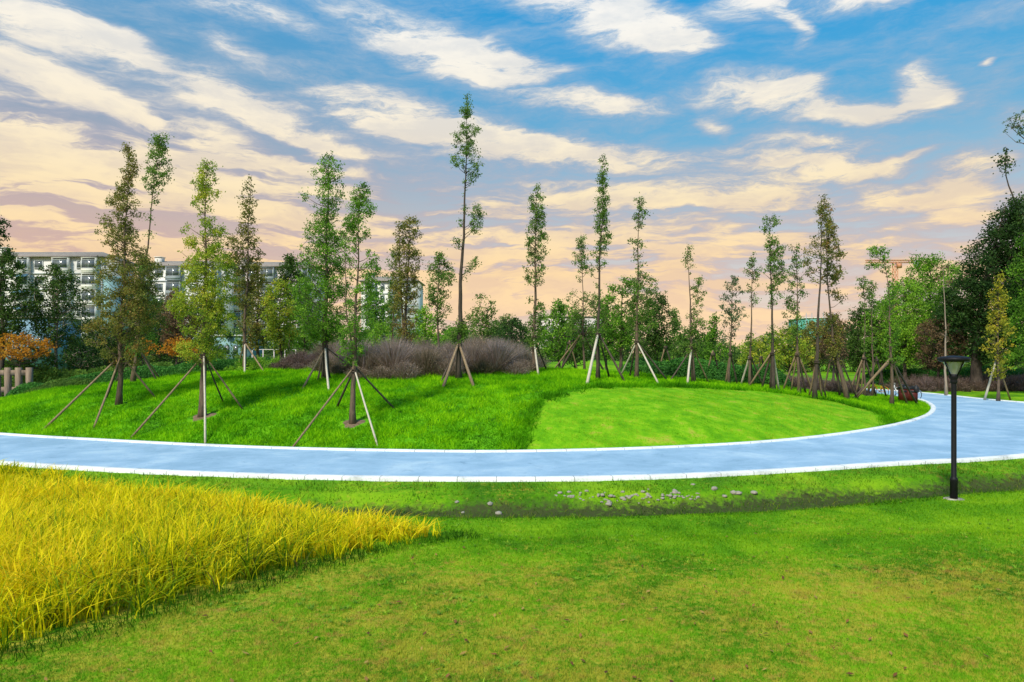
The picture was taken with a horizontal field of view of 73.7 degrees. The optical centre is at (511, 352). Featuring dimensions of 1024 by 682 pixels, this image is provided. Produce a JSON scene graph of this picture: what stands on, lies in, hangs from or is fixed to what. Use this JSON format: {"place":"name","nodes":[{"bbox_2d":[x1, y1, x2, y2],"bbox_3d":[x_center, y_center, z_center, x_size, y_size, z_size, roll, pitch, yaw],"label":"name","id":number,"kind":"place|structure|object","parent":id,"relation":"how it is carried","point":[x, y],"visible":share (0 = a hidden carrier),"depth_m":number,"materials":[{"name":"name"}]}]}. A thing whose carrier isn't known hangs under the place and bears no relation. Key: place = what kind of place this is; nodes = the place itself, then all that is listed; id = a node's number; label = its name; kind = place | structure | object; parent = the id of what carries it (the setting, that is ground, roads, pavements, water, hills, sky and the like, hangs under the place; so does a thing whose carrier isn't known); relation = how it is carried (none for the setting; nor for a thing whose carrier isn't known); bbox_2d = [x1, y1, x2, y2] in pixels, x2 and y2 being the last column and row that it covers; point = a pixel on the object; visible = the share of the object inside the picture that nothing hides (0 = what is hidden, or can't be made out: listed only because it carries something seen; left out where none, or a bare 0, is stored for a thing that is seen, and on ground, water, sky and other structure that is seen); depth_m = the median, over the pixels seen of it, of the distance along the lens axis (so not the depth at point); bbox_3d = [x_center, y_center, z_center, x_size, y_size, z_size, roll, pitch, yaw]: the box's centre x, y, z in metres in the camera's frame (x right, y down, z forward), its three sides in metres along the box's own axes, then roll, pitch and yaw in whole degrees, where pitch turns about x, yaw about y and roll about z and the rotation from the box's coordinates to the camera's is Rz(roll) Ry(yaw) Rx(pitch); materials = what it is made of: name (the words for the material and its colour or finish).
{"place":"outdoors","nodes":[
{"label":"outdoors","id":0,"kind":"place"},
{"bbox_2d":[0,353,1023,681],"bbox_3d":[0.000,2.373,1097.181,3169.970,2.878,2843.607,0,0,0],"label":"ground","id":1,"kind":"structure","parent":0,"point":[444,497],"depth_m":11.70,"materials":[{"name":"green plant"}]},
{"bbox_2d":[0,367,32,395],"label":"timber barrier","id":2,"kind":"object","parent":1,"relation":"on","point":[9,372],"visible":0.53,"depth_m":45.86,"materials":[{"name":"beige wood"}]},
{"bbox_2d":[0,244,40,396],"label":"tree","id":3,"kind":"object","parent":1,"relation":"on","point":[8,321],"visible":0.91,"depth_m":49.93,"materials":[{"name":"green plant"}]},
{"bbox_2d":[0,332,56,366],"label":"ornamental tree","id":4,"kind":"object","parent":1,"relation":"on","point":[10,351],"visible":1,"depth_m":47.92,"materials":[{"name":"orange plant"}]},
{"bbox_2d":[11,346,59,376],"bbox_3d":[-34.869,1.426,50.049,2.784,4.075,2.843,0,0,0],"label":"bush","id":5,"kind":"object","parent":1,"relation":"on","point":[49,361],"visible":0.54,"depth_m":49.97,"materials":[{"name":"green plant"}]},
{"bbox_2d":[6,317,82,371],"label":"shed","id":6,"kind":"structure","parent":1,"relation":"on","point":[60,349],"depth_m":93.17,"materials":[{"name":"blue glass"}]},
{"bbox_2d":[19,263,92,368],"bbox_3d":[-34.677,-1.760,51.978,4.403,10.469,5.171,0,0,0],"label":"tree","id":7,"kind":"object","parent":1,"relation":"on","point":[53,314],"visible":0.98,"depth_m":51.60,"materials":[{"name":"green plant"}]},
{"bbox_2d":[21,377,95,393],"bbox_3d":[-27.094,2.127,40.835,4.490,1.292,2.835,0,0,0],"label":"ground cover","id":8,"kind":"object","parent":1,"relation":"on","point":[59,382],"visible":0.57,"depth_m":40.18,"materials":[{"name":"green plant"}]},
{"bbox_2d":[0,247,133,363],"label":"apartment building","id":9,"kind":"structure","parent":1,"relation":"on","point":[80,264],"depth_m":127.92,"materials":[{"name":"white concrete"}]},
{"bbox_2d":[58,340,107,371],"bbox_3d":[-32.801,1.256,52.012,3.321,4.424,3.591,0,0,0],"label":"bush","id":10,"kind":"object","parent":1,"relation":"on","point":[73,360],"visible":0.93,"depth_m":51.77,"materials":[{"name":"green plant"}]},
{"bbox_2d":[1,359,173,395],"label":"shrubbery","id":11,"kind":"object","parent":1,"relation":"on","point":[49,374],"visible":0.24,"depth_m":49.64,"materials":[{"name":"green plant"}]},
{"bbox_2d":[64,317,116,370],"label":"tree","id":12,"kind":"object","parent":1,"relation":"on","point":[83,335],"visible":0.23,"depth_m":57.51,"materials":[{"name":"green plant"}]},
{"bbox_2d":[44,356,155,427],"bbox_3d":[-17.613,1.615,29.201,2.917,3.135,4.362,0,0,8],"label":"brace","id":13,"kind":"object","parent":1,"relation":"on","point":[88,386],"visible":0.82,"depth_m":28.87,"materials":[{"name":"brown wood"}]},
{"bbox_2d":[78,142,172,404],"bbox_3d":[-16.886,-3.423,30.028,3.262,11.637,3.471,0,0,17],"label":"young tree","id":14,"kind":"object","parent":1,"relation":"on","point":[132,305],"visible":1,"depth_m":29.73,"materials":[{"name":"green plant"}]},
{"bbox_2d":[6,356,271,395],"bbox_3d":[-22.573,1.623,43.548,16.286,2.752,6.064,0,0,0],"label":"ground cover","id":15,"kind":"object","parent":1,"relation":"on","point":[144,371],"visible":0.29,"depth_m":41.61,"materials":[{"name":"green plant"}]},
{"bbox_2d":[119,132,174,381],"bbox_3d":[-20.107,-5.176,37.478,3.221,13.976,2.361,0,0,20],"label":"young tree","id":16,"kind":"object","parent":1,"relation":"on","point":[158,152],"visible":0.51,"depth_m":37.44,"materials":[{"name":"green plant"}]},
{"bbox_2d":[132,298,182,365],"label":"tree","id":17,"kind":"object","parent":1,"relation":"on","point":[160,359],"visible":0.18,"depth_m":61.33,"materials":[{"name":"green plant"}]},
{"bbox_2d":[153,288,200,364],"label":"tree","id":18,"kind":"object","parent":1,"relation":"on","point":[170,316],"visible":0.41,"depth_m":55.62,"materials":[{"name":"green plant"}]},
{"bbox_2d":[156,334,199,363],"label":"ornamental tree","id":19,"kind":"object","parent":1,"relation":"on","point":[169,350],"visible":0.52,"depth_m":53.80,"materials":[{"name":"orange plant"}]},
{"bbox_2d":[138,257,235,361],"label":"apartment building","id":20,"kind":"structure","parent":1,"relation":"on","point":[172,279],"depth_m":140.00,"materials":[{"name":"white concrete"}]},
{"bbox_2d":[131,355,242,443],"bbox_3d":[-11.757,1.667,26.140,3.633,3.414,3.963,0,0,34],"label":"brace","id":21,"kind":"object","parent":1,"relation":"on","point":[166,397],"visible":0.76,"depth_m":26.37,"materials":[{"name":"brown wood"}]},
{"bbox_2d":[193,413,216,420],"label":"bare soil","id":22,"kind":"structure","parent":1,"relation":"on","point":[195,418],"depth_m":26.90,"materials":[{"name":"brown soil"}]},
{"bbox_2d":[163,158,240,417],"bbox_3d":[-12.102,-2.541,26.969,2.734,10.397,3.029,0,0,0],"label":"young tree","id":23,"kind":"object","parent":22,"relation":"on","point":[217,307],"visible":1,"depth_m":26.72,"materials":[{"name":"green plant"}]},
{"bbox_2d":[0,457,444,651],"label":"yellow grass","id":24,"kind":"structure","parent":1,"relation":"on","point":[67,542],"depth_m":10.84,"materials":[{"name":"yellow plant"}]},
{"bbox_2d":[214,335,264,359],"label":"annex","id":25,"kind":"object","parent":1,"relation":"on","point":[228,341],"visible":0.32,"depth_m":100.00,"materials":[{"name":"white glass"}]},
{"bbox_2d":[0,527,485,662],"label":"fringe grass","id":26,"kind":"structure","parent":1,"relation":"on","point":[236,588],"depth_m":9.48,"materials":[{"name":"plant"}]},
{"bbox_2d":[223,174,265,368],"bbox_3d":[-15.985,-4.679,41.100,2.608,11.941,2.137,0,0,-44],"label":"young tree","id":27,"kind":"object","parent":1,"relation":"on","point":[255,267],"visible":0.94,"depth_m":40.91,"materials":[{"name":"green plant"}]},
{"bbox_2d":[223,354,285,370],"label":"tall weeds","id":28,"kind":"object","parent":1,"relation":"on","point":[252,365],"visible":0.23,"depth_m":41.17,"materials":[{"name":"green plant"}]},
{"bbox_2d":[238,272,277,357],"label":"tree","id":29,"kind":"object","parent":1,"relation":"on","point":[257,327],"visible":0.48,"depth_m":49.62,"materials":[{"name":"green plant"}]},
{"bbox_2d":[234,258,324,356],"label":"apartment building","id":30,"kind":"structure","parent":1,"relation":"on","point":[269,267],"depth_m":145.74,"materials":[{"name":"white concrete"}]},
{"bbox_2d":[257,276,302,361],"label":"tree","id":31,"kind":"object","parent":1,"relation":"on","point":[274,324],"visible":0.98,"depth_m":45.56,"materials":[{"name":"green plant"}]},
{"bbox_2d":[273,252,306,355],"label":"tree","id":32,"kind":"object","parent":1,"relation":"on","point":[291,262],"visible":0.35,"depth_m":59.68,"materials":[{"name":"green plant"}]},
{"bbox_2d":[265,347,320,369],"bbox_3d":[-12.531,0.527,42.351,5.254,1.813,6.648,0,0,-11],"label":"shrub bed","id":33,"kind":"object","parent":1,"relation":"on","point":[297,360],"visible":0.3,"depth_m":40.49,"materials":[{"name":"brown plant"}]},
{"bbox_2d":[284,284,322,355],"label":"tree","id":34,"kind":"object","parent":1,"relation":"on","point":[300,344],"visible":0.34,"depth_m":51.73,"materials":[{"name":"green plant"}]},
{"bbox_2d":[287,150,354,378],"bbox_3d":[-9.176,-4.171,33.138,3.347,11.184,3.599,0,0,0],"label":"young tree","id":35,"kind":"object","parent":1,"relation":"on","point":[325,325],"visible":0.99,"depth_m":32.76,"materials":[{"name":"green plant"}]},
{"bbox_2d":[303,345,351,389],"bbox_3d":[-8.485,0.726,31.928,1.754,2.145,4.291,0,0,8],"label":"brace","id":36,"kind":"object","parent":1,"relation":"on","point":[326,368],"visible":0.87,"depth_m":32.03,"materials":[{"name":"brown wood"}]},
{"bbox_2d":[292,368,394,446],"bbox_3d":[-6.070,1.922,25.282,3.086,2.930,4.061,0,0,0],"label":"brace","id":37,"kind":"object","parent":1,"relation":"on","point":[339,401],"visible":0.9,"depth_m":24.79,"materials":[{"name":"brown wood"}]},
{"bbox_2d":[343,420,364,427],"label":"bare soil","id":38,"kind":"structure","parent":1,"relation":"on","point":[347,424],"depth_m":25.20,"materials":[{"name":"brown soil"}]},
{"bbox_2d":[334,181,385,423],"bbox_3d":[-5.650,-1.783,25.306,1.815,9.055,1.664,0,0,0],"label":"young tree","id":39,"kind":"object","parent":38,"relation":"on","point":[353,223],"visible":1,"depth_m":25.21,"materials":[{"name":"green plant"}]},
{"bbox_2d":[359,285,396,346],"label":"tree","id":40,"kind":"object","parent":1,"relation":"on","point":[379,311],"visible":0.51,"depth_m":55.71,"materials":[{"name":"green plant"}]},
{"bbox_2d":[367,319,395,345],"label":"tree","id":41,"kind":"object","parent":1,"relation":"on","point":[381,328],"visible":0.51,"depth_m":49.94,"materials":[{"name":"green plant"}]},
{"bbox_2d":[383,247,400,339],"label":"young tree","id":42,"kind":"object","parent":1,"relation":"on","point":[389,301],"visible":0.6,"depth_m":44.87,"materials":[{"name":"green plant"}]},
{"bbox_2d":[359,273,425,344],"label":"apartment building","id":43,"kind":"structure","parent":1,"relation":"on","point":[384,283],"depth_m":168.00,"materials":[{"name":"white concrete"}]},
{"bbox_2d":[385,214,425,344],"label":"young tree","id":44,"kind":"object","parent":1,"relation":"on","point":[400,294],"visible":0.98,"depth_m":42.83,"materials":[{"name":"green plant"}]},
{"bbox_2d":[410,303,442,344],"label":"tree","id":45,"kind":"object","parent":1,"relation":"on","point":[422,314],"visible":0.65,"depth_m":51.68,"materials":[{"name":"green plant"}]},
{"bbox_2d":[300,331,556,379],"bbox_3d":[-5.069,0.201,40.131,16.777,3.010,17.621,0,0,0],"label":"shrub bed","id":46,"kind":"object","parent":1,"relation":"on","point":[384,360],"visible":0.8,"depth_m":34.84,"materials":[{"name":"brown plant"}]},
{"bbox_2d":[421,251,458,345],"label":"young tree","id":47,"kind":"object","parent":1,"relation":"on","point":[432,297],"visible":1,"depth_m":49.90,"materials":[{"name":"green plant"}]},
{"bbox_2d":[441,343,473,386],"bbox_3d":[-2.667,0.537,32.134,1.557,2.261,4.044,0,0,-8],"label":"brace","id":48,"kind":"object","parent":1,"relation":"on","point":[449,366],"visible":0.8,"depth_m":31.78,"materials":[{"name":"brown wood"}]},
{"bbox_2d":[0,366,931,449],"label":"mound grass","id":49,"kind":"structure","parent":1,"relation":"on","point":[879,403],"depth_m":28.59,"materials":[{"name":"green plant"}]},
{"bbox_2d":[446,93,486,378],"bbox_3d":[-2.228,-5.583,33.029,1.747,13.964,1.779,0,0,42],"label":"young tree","id":50,"kind":"object","parent":1,"relation":"on","point":[461,332],"visible":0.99,"depth_m":32.92,"materials":[{"name":"green plant"}]},
{"bbox_2d":[0,395,935,452],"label":"kerb","id":51,"kind":"structure","parent":1,"relation":"on","point":[932,410],"depth_m":23.71,"materials":[{"name":"white concrete"}]},
{"bbox_2d":[468,295,504,341],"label":"tree","id":52,"kind":"object","parent":1,"relation":"on","point":[488,331],"visible":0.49,"depth_m":87.52,"materials":[{"name":"green plant"}]},
{"bbox_2d":[491,317,531,353],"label":"tree","id":53,"kind":"object","parent":1,"relation":"on","point":[515,323],"visible":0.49,"depth_m":69.56,"materials":[{"name":"green plant"}]},
{"bbox_2d":[0,388,1023,481],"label":"kerb","id":54,"kind":"structure","parent":1,"relation":"on","point":[286,476],"depth_m":18.18,"materials":[{"name":"white concrete"}]},
{"bbox_2d":[5,306,1023,372],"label":"distant wood","id":55,"kind":"object","parent":1,"relation":"on","point":[734,351],"visible":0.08,"depth_m":102.23,"materials":[{"name":"green plant"}]},
{"bbox_2d":[29,508,1016,681],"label":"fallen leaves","id":56,"kind":"object","parent":1,"relation":"on","point":[580,635],"visible":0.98,"depth_m":7.98,"materials":[{"name":"plant"}]},
{"bbox_2d":[522,182,550,370],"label":"young tree","id":57,"kind":"object","parent":1,"relation":"on","point":[537,219],"visible":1,"depth_m":36.41,"materials":[{"name":"green plant"}]},
{"bbox_2d":[536,298,580,367],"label":"tree","id":58,"kind":"object","parent":1,"relation":"on","point":[561,307],"visible":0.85,"depth_m":51.67,"materials":[{"name":"green plant"}]},
{"bbox_2d":[552,317,595,368],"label":"tree","id":59,"kind":"object","parent":1,"relation":"on","point":[578,356],"visible":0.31,"depth_m":61.32,"materials":[{"name":"green plant"}]},
{"bbox_2d":[563,235,609,369],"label":"young tree","id":60,"kind":"object","parent":1,"relation":"on","point":[583,311],"visible":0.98,"depth_m":43.91,"materials":[{"name":"green plant"}]},
{"bbox_2d":[587,153,613,378],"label":"young tree","id":61,"kind":"object","parent":1,"relation":"on","point":[603,213],"visible":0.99,"depth_m":34.42,"materials":[{"name":"green plant"}]},
{"bbox_2d":[586,333,624,382],"bbox_3d":[4.702,0.271,33.833,1.586,2.645,4.265,0,0,31],"label":"brace","id":62,"kind":"object","parent":1,"relation":"on","point":[592,360],"visible":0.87,"depth_m":34.10,"materials":[{"name":"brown wood"}]},
{"bbox_2d":[189,515,1023,681],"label":"lawn weeds","id":63,"kind":"object","parent":1,"relation":"on","point":[576,578],"visible":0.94,"depth_m":9.87,"materials":[{"name":"green plant"}]},
{"bbox_2d":[592,292,625,368],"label":"tree","id":64,"kind":"object","parent":1,"relation":"on","point":[605,307],"visible":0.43,"depth_m":57.82,"materials":[{"name":"green plant"}]},
{"bbox_2d":[595,277,642,369],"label":"young tree","id":65,"kind":"object","parent":1,"relation":"on","point":[623,338],"visible":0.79,"depth_m":45.76,"materials":[{"name":"green plant"}]},
{"bbox_2d":[625,192,660,378],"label":"young tree","id":66,"kind":"object","parent":1,"relation":"on","point":[640,318],"visible":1,"depth_m":36.91,"materials":[{"name":"green plant"}]},
{"bbox_2d":[633,291,677,360],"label":"tree","id":67,"kind":"object","parent":1,"relation":"on","point":[657,336],"visible":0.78,"depth_m":55.45,"materials":[{"name":"green plant"}]},
{"bbox_2d":[665,330,705,359],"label":"tree","id":68,"kind":"object","parent":1,"relation":"on","point":[674,352],"visible":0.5,"depth_m":61.99,"materials":[{"name":"green plant"}]},
{"bbox_2d":[679,244,708,380],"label":"young tree","id":69,"kind":"object","parent":1,"relation":"on","point":[693,330],"visible":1,"depth_m":37.94,"materials":[{"name":"green plant"}]},
{"bbox_2d":[521,386,886,449],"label":"turf grass","id":70,"kind":"structure","parent":1,"relation":"on","point":[747,409],"depth_m":28.41,"materials":[{"name":"green plant"}]},
{"bbox_2d":[620,357,790,386],"bbox_3d":[12.856,1.400,47.416,11.694,2.273,8.768,0,0,0],"label":"ground cover","id":71,"kind":"object","parent":1,"relation":"on","point":[668,368],"visible":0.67,"depth_m":43.99,"materials":[{"name":"green plant"}]},
{"bbox_2d":[697,311,728,360],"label":"tree","id":72,"kind":"object","parent":1,"relation":"on","point":[712,334],"visible":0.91,"depth_m":59.87,"materials":[{"name":"green plant"}]},
{"bbox_2d":[717,275,748,382],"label":"young tree","id":73,"kind":"object","parent":1,"relation":"on","point":[729,311],"visible":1,"depth_m":39.96,"materials":[{"name":"green plant"}]},
{"bbox_2d":[743,252,764,383],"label":"young tree","id":74,"kind":"object","parent":1,"relation":"on","point":[755,303],"visible":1,"depth_m":40.97,"materials":[{"name":"green plant"}]},
{"bbox_2d":[736,335,781,364],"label":"tree","id":75,"kind":"object","parent":1,"relation":"on","point":[762,347],"visible":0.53,"depth_m":61.75,"materials":[{"name":"green plant"}]},
{"bbox_2d":[749,352,779,389],"bbox_3d":[14.311,1.083,38.329,1.897,2.496,1.069,0,0,0],"label":"brace","id":76,"kind":"object","parent":1,"relation":"on","point":[767,366],"visible":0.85,"depth_m":38.39,"materials":[{"name":"brown wood"}]},
{"bbox_2d":[759,214,788,389],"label":"young tree","id":77,"kind":"object","parent":1,"relation":"on","point":[773,258],"visible":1,"depth_m":37.89,"materials":[{"name":"green plant"}]},
{"bbox_2d":[762,322,815,376],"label":"tree","id":78,"kind":"object","parent":1,"relation":"on","point":[802,348],"visible":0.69,"depth_m":57.56,"materials":[{"name":"green plant"}]},
{"bbox_2d":[781,244,809,392],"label":"young tree","id":79,"kind":"object","parent":1,"relation":"on","point":[796,330],"visible":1,"depth_m":38.97,"materials":[{"name":"green plant"}]},
{"bbox_2d":[757,373,870,395],"bbox_3d":[20.799,2.213,50.503,10.406,2.141,11.390,0,0,0],"label":"shrub bed","id":80,"kind":"object","parent":1,"relation":"on","point":[831,385],"visible":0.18,"depth_m":46.50,"materials":[{"name":"brown plant"}]},
{"bbox_2d":[801,194,834,398],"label":"young tree","id":81,"kind":"object","parent":1,"relation":"on","point":[821,210],"visible":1,"depth_m":36.95,"materials":[{"name":"green plant"}]},
{"bbox_2d":[795,317,840,371],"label":"tree","id":82,"kind":"object","parent":1,"relation":"on","point":[809,327],"visible":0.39,"depth_m":61.63,"materials":[{"name":"green plant"}]},
{"bbox_2d":[819,217,849,398],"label":"young tree","id":83,"kind":"object","parent":1,"relation":"on","point":[834,278],"visible":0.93,"depth_m":39.43,"materials":[{"name":"green plant"}]},
{"bbox_2d":[819,312,851,378],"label":"tree","id":84,"kind":"object","parent":1,"relation":"on","point":[843,353],"visible":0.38,"depth_m":59.70,"materials":[{"name":"green plant"}]},
{"bbox_2d":[838,304,880,383],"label":"tree","id":85,"kind":"object","parent":1,"relation":"on","point":[854,339],"visible":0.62,"depth_m":67.31,"materials":[{"name":"green plant"}]},
{"bbox_2d":[855,276,874,395],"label":"young tree","id":86,"kind":"object","parent":1,"relation":"on","point":[868,297],"visible":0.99,"depth_m":45.96,"materials":[{"name":"green plant"}]},
{"bbox_2d":[864,280,879,395],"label":"young tree","id":87,"kind":"object","parent":1,"relation":"on","point":[872,341],"visible":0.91,"depth_m":46.43,"materials":[{"name":"green plant"}]},
{"bbox_2d":[856,299,901,384],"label":"tree","id":88,"kind":"object","parent":1,"relation":"on","point":[879,356],"visible":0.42,"depth_m":65.81,"materials":[{"name":"green plant"}]},
{"bbox_2d":[864,244,908,403],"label":"young tree","id":89,"kind":"object","parent":1,"relation":"on","point":[874,251],"visible":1,"depth_m":39.93,"materials":[{"name":"green plant"}]},
{"bbox_2d":[854,359,918,404],"bbox_3d":[23.115,1.813,41.011,5.477,3.124,1.680,0,0,-20],"label":"brace","id":90,"kind":"object","parent":1,"relation":"on","point":[876,374],"visible":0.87,"depth_m":40.55,"materials":[{"name":"brown wood"}]},
{"bbox_2d":[874,277,937,379],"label":"tree","id":91,"kind":"object","parent":1,"relation":"on","point":[911,322],"visible":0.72,"depth_m":63.48,"materials":[{"name":"green plant"}]},
{"bbox_2d":[874,251,972,369],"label":"tree","id":92,"kind":"object","parent":1,"relation":"on","point":[931,285],"visible":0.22,"depth_m":66.99,"materials":[{"name":"green plant"}]},
{"bbox_2d":[910,313,970,381],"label":"tree","id":93,"kind":"object","parent":1,"relation":"on","point":[938,346],"visible":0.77,"depth_m":59.70,"materials":[{"name":"green plant"}]},
{"bbox_2d":[861,365,1023,383],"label":"ground cover","id":94,"kind":"object","parent":1,"relation":"on","point":[919,371],"visible":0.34,"depth_m":66.45,"materials":[{"name":"green plant"}]},
{"bbox_2d":[934,256,952,394],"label":"sapling","id":95,"kind":"object","parent":1,"relation":"on","point":[945,376],"visible":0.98,"depth_m":51.97,"materials":[{"name":"green plant"}]},
{"bbox_2d":[879,371,1023,391],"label":"shrub bed","id":96,"kind":"object","parent":1,"relation":"on","point":[923,383],"visible":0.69,"depth_m":57.06,"materials":[{"name":"brown plant"}]},
{"bbox_2d":[937,356,970,500],"bbox_3d":[10.589,1.896,16.360,0.690,3.643,0.690,0,0,0],"label":"street lamp","id":97,"kind":"object","parent":1,"relation":"on","point":[953,365],"visible":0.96,"depth_m":16.31,"materials":[{"name":"metal"}]},
{"bbox_2d":[922,147,1023,389],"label":"tree","id":98,"kind":"object","parent":1,"relation":"on","point":[978,284],"visible":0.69,"depth_m":57.53,"materials":[{"name":"green plant"}]},
{"bbox_2d":[978,271,1017,400],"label":"tree","id":99,"kind":"object","parent":1,"relation":"on","point":[998,356],"visible":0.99,"depth_m":45.90,"materials":[{"name":"green plant"}]},
{"bbox_2d":[999,232,1023,369],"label":"tree","id":100,"kind":"object","parent":1,"relation":"on","point":[1015,351],"visible":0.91,"depth_m":52.23,"materials":[{"name":"green plant"}]},
{"bbox_2d":[1003,110,1023,245],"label":"tree","id":101,"kind":"object","parent":1,"relation":"on","point":[1017,127],"visible":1,"depth_m":50.00,"materials":[{"name":"green plant"}]},
{"bbox_2d":[0,389,1023,475],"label":"path","id":102,"kind":"structure","parent":0,"point":[989,427],"depth_m":21.75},
{"bbox_2d":[0,0,1023,352],"label":"sky","id":103,"kind":"structure","parent":0,"point":[723,115],"materials":[{"name":"blue"}]},
{"bbox_2d":[6,458,1023,520],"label":"ditch grass","id":104,"kind":"structure","parent":0,"point":[876,500],"depth_m":17.11,"materials":[{"name":"green plant"}]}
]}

